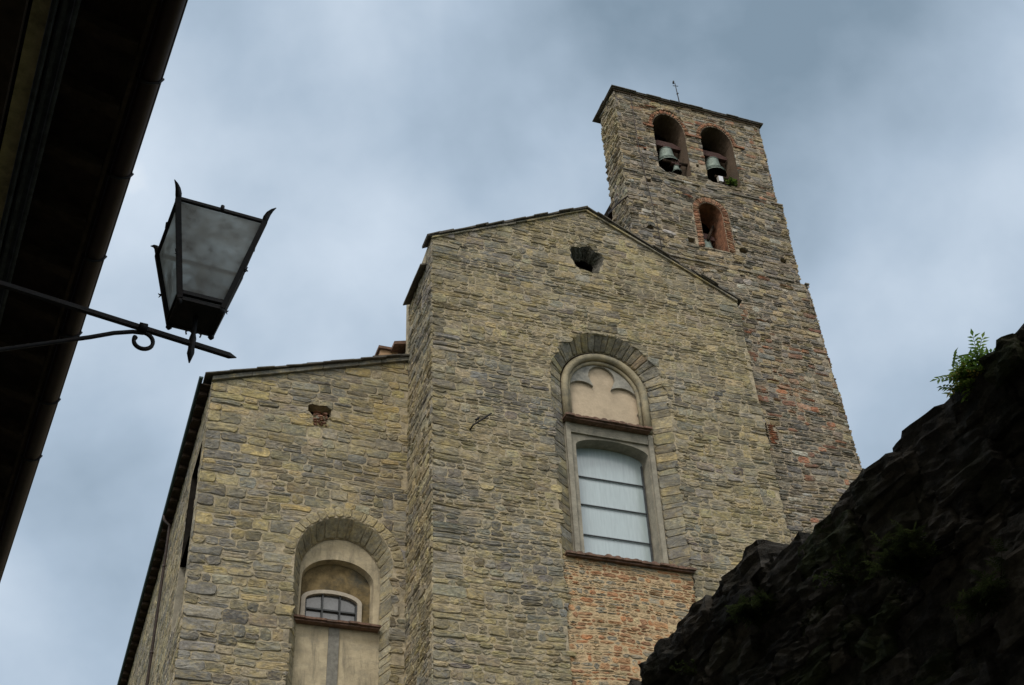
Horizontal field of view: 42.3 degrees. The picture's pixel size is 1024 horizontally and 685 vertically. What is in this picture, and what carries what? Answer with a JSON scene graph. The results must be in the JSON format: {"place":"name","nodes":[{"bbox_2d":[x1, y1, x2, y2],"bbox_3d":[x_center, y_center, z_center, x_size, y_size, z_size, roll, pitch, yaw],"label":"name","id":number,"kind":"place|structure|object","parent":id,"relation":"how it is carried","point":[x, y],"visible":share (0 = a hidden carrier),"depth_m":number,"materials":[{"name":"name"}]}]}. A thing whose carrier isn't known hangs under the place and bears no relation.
{"place":"outdoors","nodes":[
{"label":"outdoors","id":0,"kind":"place"},
{"bbox_2d":[0,0,1023,684],"label":"sky","id":1,"kind":"structure","parent":0,"point":[892,131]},
{"label":"ground","id":2,"kind":"structure","parent":0,"visible":0},
{"bbox_2d":[0,0,187,581],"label":"house","id":3,"kind":"structure","parent":2,"relation":"on","point":[81,81],"depth_m":9.98,"materials":[{"name":"paint"}]},
{"bbox_2d":[0,179,275,362],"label":"street lamp","id":4,"kind":"object","parent":3,"relation":"attached to","point":[204,253],"visible":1,"depth_m":5.91,"materials":[{"name":"black metal"}]},
{"bbox_2d":[117,205,790,684],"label":"church","id":5,"kind":"structure","parent":2,"relation":"on","point":[533,449],"depth_m":31.39,"materials":[{"name":"stone"}]},
{"bbox_2d":[285,518,392,684],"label":"window","id":6,"kind":"structure","parent":5,"relation":"in","point":[339,634],"depth_m":29.92,"materials":[{"name":"stone"}]},
{"bbox_2d":[549,333,696,574],"bbox_3d":[2.427,2.608,32.377,3.264,6.750,0.915,11,-41,-16],"label":"window","id":7,"kind":"structure","parent":5,"relation":"in","point":[622,497],"depth_m":32.43,"materials":[{"name":"stone"}]},
{"bbox_2d":[562,555,695,684],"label":"blocked doorway","id":8,"kind":"structure","parent":5,"relation":"in","point":[617,614],"depth_m":29.19,"materials":[{"name":"brick"}]},
{"bbox_2d":[592,85,861,597],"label":"bell tower","id":9,"kind":"structure","parent":2,"relation":"on","point":[749,259],"depth_m":38.46,"materials":[{"name":"stone"}]},
{"bbox_2d":[655,140,680,171],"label":"bell","id":10,"kind":"object","parent":9,"relation":"hanging from","point":[666,150],"visible":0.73,"depth_m":41.13,"materials":[{"name":"teal metal"}]},
{"bbox_2d":[662,158,687,166],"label":"beam","id":11,"kind":"structure","parent":9,"relation":"attached to","point":[669,161],"depth_m":40.59,"materials":[{"name":"brown wood"}]},
{"bbox_2d":[669,159,681,174],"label":"bell","id":12,"kind":"object","parent":11,"relation":"hanging from","point":[676,167],"visible":0.87,"depth_m":40.54,"materials":[{"name":"teal metal"}]},
{"bbox_2d":[703,233,714,248],"bbox_3d":[5.743,-2.850,39.262,0.600,0.929,0.600,11,-41,-16],"label":"bell","id":13,"kind":"object","parent":9,"relation":"hanging from","point":[710,242],"visible":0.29,"depth_m":39.29,"materials":[{"name":"teal metal"}]},
{"bbox_2d":[706,225,713,240],"bbox_3d":[5.917,-3.262,39.510,0.460,0.834,0.090,28,-48,-32],"label":"diagonal strut","id":14,"kind":"object","parent":9,"relation":"attached to","point":[710,233],"visible":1,"depth_m":39.46,"materials":[{"name":"brown wood"}]},
{"bbox_2d":[692,197,735,253],"bbox_3d":[5.803,-3.272,39.398,1.203,2.148,0.850,11,-41,-16],"label":"lower window","id":15,"kind":"structure","parent":9,"relation":"in","point":[710,215],"depth_m":39.53,"materials":[{"name":"orange brick"}]},
{"bbox_2d":[703,150,726,181],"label":"bell","id":16,"kind":"object","parent":9,"relation":"hanging from","point":[712,164],"visible":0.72,"depth_m":41.63,"materials":[{"name":"teal metal"}]},
{"bbox_2d":[717,176,723,183],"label":"electric box","id":17,"kind":"object","parent":9,"relation":"on","point":[720,179],"visible":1,"depth_m":40.59,"materials":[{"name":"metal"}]},
{"bbox_2d":[724,176,737,187],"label":"leafy plant","id":18,"kind":"object","parent":9,"relation":"on","point":[731,181],"visible":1,"depth_m":40.53,"materials":[{"name":"green plant"}]},
{"bbox_2d":[765,424,778,443],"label":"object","id":19,"kind":"structure","parent":9,"relation":"in","point":[772,436],"depth_m":34.60,"materials":[{"name":"brick"}]},
{"bbox_2d":[628,324,1023,684],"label":"stone wall","id":20,"kind":"structure","parent":2,"relation":"on","point":[950,471],"depth_m":4.19,"materials":[{"name":"black stone"}]},
{"bbox_2d":[669,659,697,676],"bbox_3d":[0.714,1.301,5.400,0.137,0.106,0.207,11,-41,-16],"label":"wall plant","id":21,"kind":"object","parent":20,"relation":"attached to","point":[690,670],"depth_m":5.40,"materials":[{"name":"green plant"}]},
{"bbox_2d":[724,586,777,632],"bbox_3d":[0.889,0.990,4.980,0.199,0.172,0.255,11,-41,-16],"label":"wall plant","id":22,"kind":"object","parent":20,"relation":"attached to","point":[757,611],"depth_m":4.95,"materials":[{"name":"green plant"}]},
{"bbox_2d":[812,544,872,589],"bbox_3d":[1.101,0.737,4.422,0.226,0.127,0.154,-14,-40,14],"label":"wall plant","id":23,"kind":"object","parent":20,"relation":"attached to","point":[845,578],"depth_m":4.41,"materials":[{"name":"green plant"}]},
{"bbox_2d":[862,519,944,587],"bbox_3d":[1.228,0.643,4.091,0.259,0.179,0.255,11,-41,-16],"label":"wall plant","id":24,"kind":"object","parent":20,"relation":"attached to","point":[910,556],"depth_m":4.06,"materials":[{"name":"green plant"}]},
{"bbox_2d":[930,329,994,401],"bbox_3d":[1.421,0.120,4.060,0.246,0.247,0.289,11,-41,-16],"label":"leafy shrub","id":25,"kind":"object","parent":20,"relation":"on","point":[963,373],"visible":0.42,"depth_m":4.02,"materials":[{"name":"green plant"}]},
{"bbox_2d":[943,538,1012,623],"bbox_3d":[1.334,0.688,3.737,0.190,0.194,0.277,11,-41,-16],"label":"wall plant","id":26,"kind":"object","parent":20,"relation":"attached to","point":[991,591],"depth_m":3.71,"materials":[{"name":"green plant"}]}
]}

